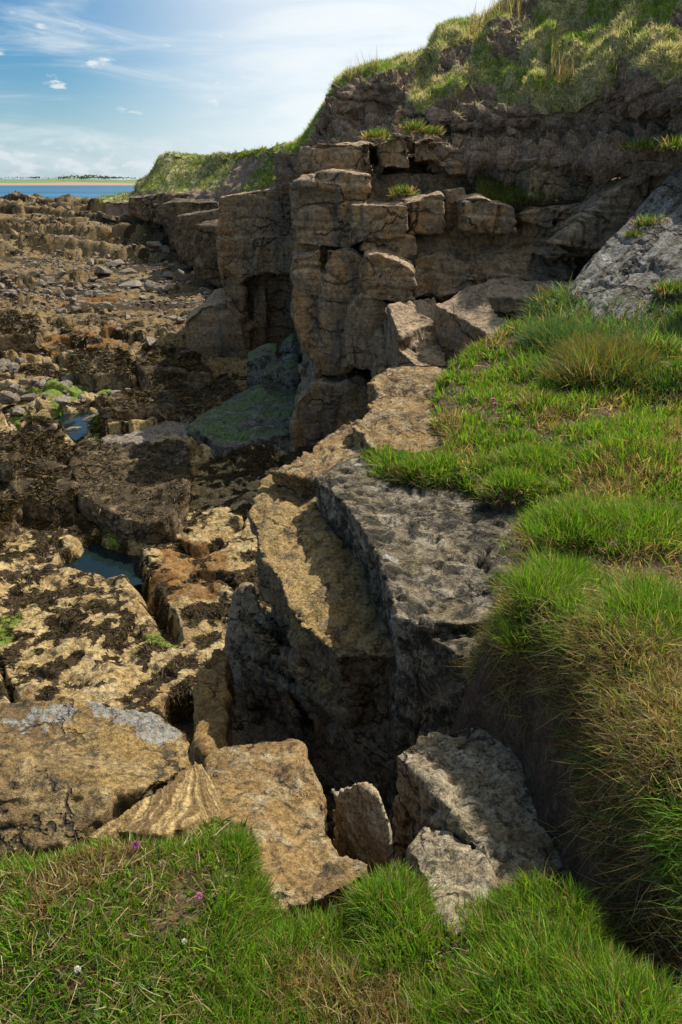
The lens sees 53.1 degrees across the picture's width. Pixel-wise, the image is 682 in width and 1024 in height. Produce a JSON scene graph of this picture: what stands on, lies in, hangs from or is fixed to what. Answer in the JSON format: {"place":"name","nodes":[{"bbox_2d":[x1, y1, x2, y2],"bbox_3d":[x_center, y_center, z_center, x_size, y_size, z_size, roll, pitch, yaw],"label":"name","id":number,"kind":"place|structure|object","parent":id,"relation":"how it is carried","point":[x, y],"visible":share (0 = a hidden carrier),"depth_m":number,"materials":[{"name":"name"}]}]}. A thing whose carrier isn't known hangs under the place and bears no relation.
{"place":"outdoors","nodes":[
{"label":"outdoors","id":0,"kind":"place"},
{"bbox_2d":[0,185,134,198],"bbox_3d":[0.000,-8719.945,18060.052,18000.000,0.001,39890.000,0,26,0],"label":"sea","id":1,"kind":"structure","parent":0,"point":[80,191],"depth_m":481.92,"materials":[{"name":"liquid"}]},
{"bbox_2d":[0,182,135,184],"bbox_3d":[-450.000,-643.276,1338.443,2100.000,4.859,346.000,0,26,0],"label":"beach","id":2,"kind":"structure","parent":0,"point":[73,183],"depth_m":1288.72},
{"bbox_2d":[0,178,137,182],"bbox_3d":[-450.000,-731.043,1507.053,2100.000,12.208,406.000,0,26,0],"label":"fields","id":3,"kind":"structure","parent":0,"point":[54,180],"depth_m":1450.62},
{"bbox_2d":[1,174,135,178],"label":"woodland","id":4,"kind":"object","parent":3,"relation":"on","point":[87,177],"visible":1,"depth_m":1465.70,"materials":[{"name":"green plant"}]},
{"bbox_2d":[57,412,96,440],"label":"tide pool water","id":5,"kind":"structure","parent":0,"point":[72,420],"depth_m":14.51,"materials":[{"name":"blue liquid"}]},
{"bbox_2d":[63,542,142,585],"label":"tide pool water","id":6,"kind":"structure","parent":0,"point":[99,559],"depth_m":9.29,"materials":[{"name":"blue liquid"}]},
{"bbox_2d":[0,190,312,758],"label":"shore","id":7,"kind":"structure","parent":0,"point":[196,541],"depth_m":9.76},
{"bbox_2d":[0,359,12,366],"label":"boulder","id":8,"kind":"object","parent":7,"relation":"on","point":[5,362],"visible":0.59,"depth_m":18.40,"materials":[{"name":"stone"}]},
{"bbox_2d":[0,391,15,400],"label":"boulder","id":9,"kind":"object","parent":7,"relation":"on","point":[8,395],"visible":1,"depth_m":14.95,"materials":[{"name":"stone"}]},
{"bbox_2d":[0,393,20,404],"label":"shore stone","id":10,"kind":"object","parent":7,"relation":"on","point":[6,402],"visible":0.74,"depth_m":15.07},
{"bbox_2d":[0,496,22,541],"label":"shore rock","id":11,"kind":"object","parent":7,"relation":"on","point":[12,532],"visible":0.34,"depth_m":9.61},
{"bbox_2d":[7,362,19,375],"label":"shore stone","id":12,"kind":"object","parent":7,"relation":"on","point":[10,366],"visible":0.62,"depth_m":17.99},
{"bbox_2d":[11,406,24,415],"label":"shore stone","id":13,"kind":"object","parent":7,"relation":"on","point":[17,410],"visible":1,"depth_m":14.66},
{"bbox_2d":[15,357,25,363],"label":"shore stone","id":14,"kind":"object","parent":7,"relation":"on","point":[19,360],"visible":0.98,"depth_m":18.53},
{"bbox_2d":[0,311,43,353],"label":"shore rock","id":15,"kind":"object","parent":7,"relation":"on","point":[7,342],"visible":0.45,"depth_m":19.48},
{"bbox_2d":[17,388,27,394],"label":"shore stone","id":16,"kind":"object","parent":7,"relation":"on","point":[21,391],"visible":1,"depth_m":15.39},
{"bbox_2d":[18,378,29,385],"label":"shore stone","id":17,"kind":"object","parent":7,"relation":"on","point":[23,381],"visible":1,"depth_m":16.57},
{"bbox_2d":[19,393,37,400],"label":"boulder","id":18,"kind":"object","parent":7,"relation":"on","point":[29,397],"visible":0.85,"depth_m":15.30,"materials":[{"name":"stone"}]},
{"bbox_2d":[29,377,37,385],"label":"shore stone","id":19,"kind":"object","parent":7,"relation":"on","point":[33,380],"visible":0.81,"depth_m":16.69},
{"bbox_2d":[0,425,70,483],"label":"shore rock","id":20,"kind":"object","parent":7,"relation":"on","point":[8,470],"visible":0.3,"depth_m":11.55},
{"bbox_2d":[34,379,45,386],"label":"shore stone","id":21,"kind":"object","parent":7,"relation":"on","point":[41,382],"visible":0.51,"depth_m":16.41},
{"bbox_2d":[37,281,47,285],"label":"shore stone","id":22,"kind":"object","parent":7,"relation":"on","point":[40,283],"visible":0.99,"depth_m":32.37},
{"bbox_2d":[8,459,78,524],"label":"shore rock","id":23,"kind":"object","parent":7,"relation":"on","point":[46,512],"visible":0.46,"depth_m":10.27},
{"bbox_2d":[44,276,54,283],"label":"boulder","id":24,"kind":"object","parent":7,"relation":"on","point":[50,279],"visible":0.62,"depth_m":34.05,"materials":[{"name":"stone"}]},
{"bbox_2d":[53,290,64,297],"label":"boulder","id":25,"kind":"object","parent":7,"relation":"on","point":[59,293],"visible":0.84,"depth_m":29.97,"materials":[{"name":"stone"}]},
{"bbox_2d":[55,309,65,313],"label":"shore stone","id":26,"kind":"object","parent":7,"relation":"on","point":[59,311],"visible":0.88,"depth_m":25.69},
{"bbox_2d":[58,270,65,276],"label":"shore stone","id":27,"kind":"object","parent":7,"relation":"on","point":[61,273],"visible":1,"depth_m":35.55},
{"bbox_2d":[54,395,70,405],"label":"shore stone","id":28,"kind":"object","parent":7,"relation":"on","point":[59,400],"visible":0.96,"depth_m":14.82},
{"bbox_2d":[60,380,72,387],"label":"shore stone","id":29,"kind":"object","parent":7,"relation":"on","point":[69,383],"visible":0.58,"depth_m":15.83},
{"bbox_2d":[61,375,72,381],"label":"shore stone","id":30,"kind":"object","parent":7,"relation":"on","point":[69,377],"visible":0.5,"depth_m":17.04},
{"bbox_2d":[64,288,76,296],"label":"shore stone","id":31,"kind":"object","parent":7,"relation":"on","point":[70,292],"visible":0.98,"depth_m":30.31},
{"bbox_2d":[70,306,81,312],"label":"boulder","id":32,"kind":"object","parent":7,"relation":"on","point":[74,309],"visible":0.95,"depth_m":26.02,"materials":[{"name":"stone"}]},
{"bbox_2d":[78,394,86,402],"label":"shore stone","id":33,"kind":"object","parent":7,"relation":"on","point":[82,397],"visible":0.92,"depth_m":15.50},
{"bbox_2d":[82,412,97,420],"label":"shore stone","id":34,"kind":"object","parent":7,"relation":"on","point":[88,418],"visible":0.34,"depth_m":14.67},
{"bbox_2d":[69,347,133,393],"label":"shore rock","id":35,"kind":"object","parent":7,"relation":"on","point":[99,381],"visible":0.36,"depth_m":16.35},
{"bbox_2d":[95,266,112,274],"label":"shore stone","id":36,"kind":"object","parent":7,"relation":"on","point":[100,269],"visible":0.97,"depth_m":36.08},
{"bbox_2d":[102,301,113,310],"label":"boulder","id":37,"kind":"object","parent":7,"relation":"on","point":[107,305],"visible":0.86,"depth_m":26.52,"materials":[{"name":"stone"}]},
{"bbox_2d":[0,204,219,361],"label":"shingle","id":38,"kind":"object","parent":7,"relation":"on","point":[142,280],"visible":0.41,"depth_m":32.65,"materials":[{"name":"stone"}]},
{"bbox_2d":[107,259,124,266],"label":"boulder","id":39,"kind":"object","parent":7,"relation":"on","point":[117,262],"visible":0.99,"depth_m":38.47,"materials":[{"name":"stone"}]},
{"bbox_2d":[119,268,134,273],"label":"boulder","id":40,"kind":"object","parent":7,"relation":"on","point":[128,270],"visible":0.99,"depth_m":37.00,"materials":[{"name":"stone"}]},
{"bbox_2d":[68,440,192,544],"bbox_3d":[-3.246,-0.084,10.886,2.035,1.253,3.469,-9,27,-18],"label":"shore rock","id":41,"kind":"object","parent":7,"relation":"on","point":[109,517],"visible":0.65,"depth_m":10.18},
{"bbox_2d":[119,280,141,287],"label":"boulder","id":42,"kind":"object","parent":7,"relation":"on","point":[134,283],"visible":0.94,"depth_m":32.57,"materials":[{"name":"stone"}]},
{"bbox_2d":[99,420,189,445],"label":"shore rock","id":43,"kind":"object","parent":7,"relation":"on","point":[167,428],"visible":0.2,"depth_m":13.19,"materials":[{"name":"stone"}]},
{"bbox_2d":[144,280,154,291],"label":"shore stone","id":44,"kind":"object","parent":7,"relation":"on","point":[149,285],"visible":0.98,"depth_m":31.00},
{"bbox_2d":[145,336,155,345],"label":"boulder","id":45,"kind":"object","parent":7,"relation":"on","point":[149,341],"visible":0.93,"depth_m":20.07,"materials":[{"name":"stone"}]},
{"bbox_2d":[146,241,161,246],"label":"boulder","id":46,"kind":"object","parent":7,"relation":"on","point":[155,243],"visible":1,"depth_m":39.39,"materials":[{"name":"stone"}]},
{"bbox_2d":[0,307,312,754],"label":"seaweed","id":47,"kind":"object","parent":7,"relation":"on","point":[94,352],"visible":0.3,"depth_m":11.02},
{"bbox_2d":[153,286,167,293],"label":"shore stone","id":48,"kind":"object","parent":7,"relation":"on","point":[158,290],"visible":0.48,"depth_m":30.89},
{"bbox_2d":[162,245,169,254],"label":"shore stone","id":49,"kind":"object","parent":7,"relation":"on","point":[165,249],"visible":1,"depth_m":40.55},
{"bbox_2d":[161,284,173,290],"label":"shore stone","id":50,"kind":"object","parent":7,"relation":"on","point":[168,287],"visible":1,"depth_m":30.31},
{"bbox_2d":[162,271,172,277],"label":"shore stone","id":51,"kind":"object","parent":7,"relation":"on","point":[167,274],"visible":1,"depth_m":34.90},
{"bbox_2d":[97,377,242,422],"bbox_3d":[-3.437,-1.853,14.420,3.192,1.379,1.782,-12,28,-24],"label":"shore rock","id":52,"kind":"object","parent":7,"relation":"on","point":[162,407],"visible":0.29,"depth_m":13.94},
{"bbox_2d":[134,347,211,386],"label":"shore rock","id":53,"kind":"object","parent":7,"relation":"on","point":[204,374],"visible":0.29,"depth_m":16.13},
{"bbox_2d":[176,269,186,281],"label":"shore stone","id":54,"kind":"object","parent":7,"relation":"on","point":[181,275],"visible":1,"depth_m":33.20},
{"bbox_2d":[199,287,211,291],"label":"shore stone","id":55,"kind":"object","parent":7,"relation":"on","point":[203,289],"visible":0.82,"depth_m":30.13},
{"bbox_2d":[185,288,249,358],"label":"boulder","id":56,"kind":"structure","parent":7,"relation":"on","point":[216,320],"depth_m":18.77,"materials":[{"name":"stone"}]},
{"bbox_2d":[186,384,319,459],"bbox_3d":[-1.696,-1.552,13.729,2.894,1.452,2.920,0,26,0],"label":"algae rock","id":57,"kind":"object","parent":7,"relation":"on","point":[258,414],"visible":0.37,"depth_m":13.17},
{"bbox_2d":[246,343,278,388],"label":"shore boulder","id":58,"kind":"object","parent":7,"relation":"on","point":[260,358],"visible":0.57,"depth_m":14.99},
{"bbox_2d":[259,353,300,389],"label":"shore boulder","id":59,"kind":"object","parent":7,"relation":"on","point":[282,374],"visible":0.84,"depth_m":14.41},
{"bbox_2d":[278,333,301,362],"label":"shore boulder","id":60,"kind":"object","parent":7,"relation":"on","point":[290,344],"visible":0.3,"depth_m":15.32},
{"bbox_2d":[268,421,367,497],"bbox_3d":[0.056,0.778,6.208,0.717,3.081,1.437,13,29,24],"label":"tan ledge","id":61,"kind":"object","parent":7,"relation":"on","point":[296,477],"visible":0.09,"depth_m":5.26,"materials":[{"name":"stone"}]},
{"bbox_2d":[432,278,570,368],"bbox_3d":[2.854,-1.575,10.389,2.978,3.490,2.544,0,26,0],"label":"wedge rock","id":62,"kind":"object","parent":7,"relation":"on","point":[465,316],"visible":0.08,"depth_m":10.13,"materials":[{"name":"stone"}]},
{"bbox_2d":[552,166,681,324],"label":"lichen slab","id":63,"kind":"structure","parent":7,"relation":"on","point":[617,263],"depth_m":8.23,"materials":[{"name":"stone"}]},
{"bbox_2d":[622,228,644,238],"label":"grass tuft","id":64,"kind":"object","parent":63,"relation":"on","point":[632,233],"visible":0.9,"depth_m":8.60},
{"bbox_2d":[627,211,673,227],"bbox_3d":[3.963,-3.702,8.662,0.595,0.245,0.538,-12,28,-24],"label":"grass tuft","id":65,"kind":"object","parent":63,"relation":"on","point":[640,221],"visible":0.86,"depth_m":8.66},
{"bbox_2d":[645,277,681,296],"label":"grass tuft","id":66,"kind":"object","parent":63,"relation":"on","point":[668,288],"visible":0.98,"depth_m":7.66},
{"bbox_2d":[128,192,222,287],"bbox_3d":[-10.117,-18.576,44.353,7.981,4.290,33.015,-3,26,-6],"label":"headland rock","id":67,"kind":"object","parent":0,"point":[189,224],"visible":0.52,"depth_m":34.77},
{"bbox_2d":[102,143,284,215],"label":"headland","id":68,"kind":"structure","parent":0,"point":[117,208],"depth_m":47.25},
{"bbox_2d":[101,141,371,213],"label":"headland grass","id":69,"kind":"structure","parent":0,"point":[269,175],"depth_m":47.63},
{"bbox_2d":[0,0,498,179],"label":"sky","id":70,"kind":"structure","parent":0,"point":[104,88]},
{"bbox_2d":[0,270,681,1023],"bbox_3d":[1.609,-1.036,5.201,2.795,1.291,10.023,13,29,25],"label":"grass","id":71,"kind":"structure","parent":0,"point":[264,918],"depth_m":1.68,"materials":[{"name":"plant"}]},
{"bbox_2d":[0,295,681,1023],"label":"ground","id":72,"kind":"structure","parent":0,"point":[528,745],"depth_m":2.04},
{"bbox_2d":[0,696,191,859],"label":"sandstone boulder","id":73,"kind":"object","parent":72,"relation":"on","point":[70,768],"visible":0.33,"depth_m":2.20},
{"bbox_2d":[130,841,139,850],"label":"thrift flower","id":74,"kind":"object","parent":72,"relation":"on","point":[135,844],"visible":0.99,"depth_m":1.78,"materials":[{"name":"pink plant"}]},
{"bbox_2d":[83,761,221,844],"bbox_3d":[-0.488,1.169,2.195,0.281,0.788,0.494,13,29,24],"label":"folded rock","id":75,"kind":"object","parent":72,"relation":"on","point":[171,806],"visible":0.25,"depth_m":2.00,"materials":[{"name":"stone"}]},
{"bbox_2d":[189,649,234,765],"bbox_3d":[-0.839,2.040,4.759,0.330,2.301,1.495,-5,26,-10],"label":"sandstone fin","id":76,"kind":"object","parent":72,"relation":"on","point":[213,692],"visible":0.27,"depth_m":4.25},
{"bbox_2d":[200,821,265,881],"bbox_3d":[-0.302,0.921,1.858,0.233,0.092,0.211,0,26,0],"label":"grass tuft","id":77,"kind":"object","parent":72,"relation":"on","point":[242,842],"visible":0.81,"depth_m":1.86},
{"bbox_2d":[203,738,368,923],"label":"sandstone slab","id":78,"kind":"structure","parent":72,"relation":"on","point":[276,788],"depth_m":2.23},
{"bbox_2d":[222,582,394,856],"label":"cleft wall","id":79,"kind":"structure","parent":72,"relation":"on","point":[264,708],"depth_m":4.46,"materials":[{"name":"stone"}]},
{"bbox_2d":[236,474,394,729],"bbox_3d":[-0.030,1.397,5.139,1.294,2.898,3.251,-8,27,-16],"label":"rock ledge","id":80,"kind":"object","parent":72,"relation":"on","point":[318,597],"visible":0.49,"depth_m":4.05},
{"bbox_2d":[0,296,681,1023],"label":"dead stems","id":81,"kind":"object","parent":72,"relation":"on","point":[122,862],"visible":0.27,"depth_m":1.65,"materials":[{"name":"brown plant"}]},
{"bbox_2d":[0,328,681,1023],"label":"broad leaves","id":82,"kind":"object","parent":72,"relation":"on","point":[126,988],"visible":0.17,"depth_m":1.58,"materials":[{"name":"green plant"}]},
{"bbox_2d":[331,782,393,878],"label":"pointed rock","id":83,"kind":"object","parent":72,"relation":"on","point":[363,831],"visible":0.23,"depth_m":2.40,"materials":[{"name":"stone"}]},
{"bbox_2d":[328,870,431,947],"bbox_3d":[0.113,1.009,1.734,0.322,0.159,0.275,0,26,0],"label":"grass tuft","id":84,"kind":"object","parent":72,"relation":"on","point":[360,893],"visible":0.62,"depth_m":1.73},
{"bbox_2d":[351,366,445,455],"bbox_3d":[0.810,0.301,7.097,1.287,3.181,3.209,4,26,8],"label":"grassy ledge","id":85,"kind":"object","parent":72,"relation":"on","point":[398,401],"visible":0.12,"depth_m":6.05,"materials":[{"name":"beige stone"}]},
{"bbox_2d":[314,454,532,853],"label":"lichen block","id":86,"kind":"structure","parent":72,"relation":"on","point":[426,558],"depth_m":3.71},
{"bbox_2d":[381,450,465,492],"bbox_3d":[0.607,-0.278,4.595,0.720,0.238,0.596,0,26,0],"label":"grass cushion","id":87,"kind":"object","parent":72,"relation":"on","point":[426,474],"depth_m":4.55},
{"bbox_2d":[416,631,483,742],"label":"shelf block","id":88,"kind":"structure","parent":72,"relation":"on","point":[440,683],"depth_m":3.03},
{"bbox_2d":[406,827,497,940],"bbox_3d":[0.315,1.441,2.126,0.262,1.208,0.526,0,26,0],"label":"pale boulder","id":89,"kind":"object","parent":72,"relation":"on","point":[461,868],"visible":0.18,"depth_m":1.93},
{"bbox_2d":[392,727,560,889],"bbox_3d":[0.538,1.437,2.499,0.626,1.325,0.862,-4,26,-7],"label":"pitted boulder","id":90,"kind":"object","parent":72,"relation":"on","point":[466,786],"visible":0.23,"depth_m":2.29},
{"bbox_2d":[471,462,550,506],"bbox_3d":[1.048,-0.162,4.148,0.535,0.260,0.566,21,33,36],"label":"grass cushion","id":91,"kind":"object","parent":72,"relation":"on","point":[513,477],"depth_m":4.11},
{"bbox_2d":[479,611,542,671],"bbox_3d":[0.666,0.447,2.462,0.311,0.170,0.317,-14,29,-27],"label":"grass cushion","id":92,"kind":"object","parent":72,"relation":"on","point":[501,640],"depth_m":2.46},
{"bbox_2d":[469,436,573,478],"bbox_3d":[1.272,-0.342,4.451,0.877,0.253,0.706,0,26,0],"label":"grass cushion","id":93,"kind":"object","parent":72,"relation":"on","point":[509,452],"depth_m":4.44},
{"bbox_2d":[430,881,618,1023],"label":"grass tuft","id":94,"kind":"object","parent":72,"relation":"on","point":[509,965],"visible":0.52,"depth_m":1.41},
{"bbox_2d":[470,558,609,630],"bbox_3d":[0.771,0.295,2.551,0.540,0.239,0.491,0,26,0],"label":"grass cushion","id":95,"kind":"object","parent":72,"relation":"on","point":[524,580],"depth_m":2.55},
{"bbox_2d":[507,315,606,357],"bbox_3d":[2.217,-1.690,6.824,1.185,0.548,1.242,0,26,0],"label":"tussock","id":96,"kind":"object","parent":72,"relation":"on","point":[550,328],"visible":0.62,"depth_m":6.74,"materials":[{"name":"green plant"}]},
{"bbox_2d":[505,541,620,585],"bbox_3d":[0.906,0.258,2.880,0.552,0.244,0.544,-10,27,-19],"label":"grass cushion","id":97,"kind":"object","parent":72,"relation":"on","point":[577,566],"depth_m":2.87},
{"bbox_2d":[450,492,681,987],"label":"hanging grass","id":98,"kind":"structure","parent":72,"relation":"on","point":[585,785],"depth_m":1.80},
{"bbox_2d":[488,488,649,560],"bbox_3d":[1.131,0.080,3.311,0.873,0.308,0.871,0,26,0],"label":"grass cushion","id":99,"kind":"object","parent":72,"relation":"on","point":[551,513],"depth_m":3.24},
{"bbox_2d":[525,324,680,393],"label":"tussock","id":100,"kind":"object","parent":72,"relation":"on","point":[584,353],"visible":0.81,"depth_m":5.65,"materials":[{"name":"green plant"}]},
{"bbox_2d":[557,558,681,671],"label":"grass cushion","id":101,"kind":"object","parent":72,"relation":"on","point":[637,594],"depth_m":2.19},
{"bbox_2d":[560,492,681,568],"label":"grass cushion","id":102,"kind":"object","parent":72,"relation":"on","point":[657,513],"depth_m":3.15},
{"bbox_2d":[572,343,681,404],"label":"tussock","id":103,"kind":"object","parent":72,"relation":"on","point":[643,382],"visible":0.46,"depth_m":5.38,"materials":[{"name":"green plant"}]},
{"bbox_2d":[215,110,663,452],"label":"cliff","id":104,"kind":"structure","parent":0,"point":[288,264],"depth_m":11.51,"materials":[{"name":"stone"}]},
{"bbox_2d":[357,128,393,144],"bbox_3d":[0.632,-6.280,11.439,0.605,0.343,0.555,14,29,27],"label":"grass tuft","id":105,"kind":"object","parent":104,"relation":"on","point":[378,134],"visible":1,"depth_m":11.35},
{"bbox_2d":[357,246,417,302],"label":"brown rock","id":106,"kind":"object","parent":104,"relation":"on","point":[385,274],"visible":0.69,"depth_m":10.70,"materials":[{"name":"stone"}]},
{"bbox_2d":[385,183,419,197],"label":"grass tuft","id":107,"kind":"object","parent":104,"relation":"on","point":[401,190],"visible":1,"depth_m":10.98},
{"bbox_2d":[395,119,431,133],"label":"grass tuft","id":108,"kind":"object","parent":104,"relation":"on","point":[415,126],"visible":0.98,"depth_m":11.48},
{"bbox_2d":[383,297,445,369],"bbox_3d":[1.194,-1.756,11.097,1.132,3.221,2.177,0,26,0],"label":"rock terrace","id":109,"kind":"object","parent":104,"relation":"on","point":[408,327],"visible":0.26,"depth_m":10.15,"materials":[{"name":"stone"}]},
{"bbox_2d":[414,121,446,137],"bbox_3d":[1.512,-6.432,11.539,0.566,0.289,0.425,0,26,0],"label":"grass tuft","id":110,"kind":"object","parent":104,"relation":"on","point":[432,130],"visible":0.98,"depth_m":11.50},
{"bbox_2d":[473,177,579,223],"bbox_3d":[3.263,-5.356,11.628,2.002,0.851,1.400,0,26,0],"label":"earth ledge","id":111,"kind":"object","parent":104,"relation":"attached to","point":[546,204],"visible":0.14,"depth_m":11.10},
{"bbox_2d":[468,171,584,210],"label":"ledge grass","id":112,"kind":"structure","parent":111,"relation":"on","point":[485,187],"depth_m":11.22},
{"bbox_2d":[516,188,556,202],"bbox_3d":[3.146,-5.139,11.140,0.786,0.338,0.650,0,26,0],"label":"grass tuft","id":113,"kind":"object","parent":111,"relation":"on","point":[535,195],"visible":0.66,"depth_m":11.07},
{"bbox_2d":[273,0,681,193],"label":"hillside","id":114,"kind":"structure","parent":0,"point":[622,101],"depth_m":11.56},
{"bbox_2d":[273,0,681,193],"bbox_3d":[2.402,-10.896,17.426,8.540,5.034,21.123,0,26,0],"label":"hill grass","id":115,"kind":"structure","parent":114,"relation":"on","point":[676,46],"depth_m":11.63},
{"bbox_2d":[342,0,616,87],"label":"seed stalks","id":116,"kind":"object","parent":114,"relation":"on","point":[552,59],"visible":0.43,"depth_m":12.76,"materials":[{"name":"beige plant"}]},
{"bbox_2d":[618,133,674,152],"bbox_3d":[4.291,-5.161,9.595,0.886,0.341,0.696,0,26,0],"label":"grass tuft","id":117,"kind":"object","parent":114,"relation":"on","point":[643,144],"visible":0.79,"depth_m":9.55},
{"bbox_2d":[652,132,681,151],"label":"grass tuft","id":118,"kind":"object","parent":114,"relation":"on","point":[668,145],"visible":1,"depth_m":9.02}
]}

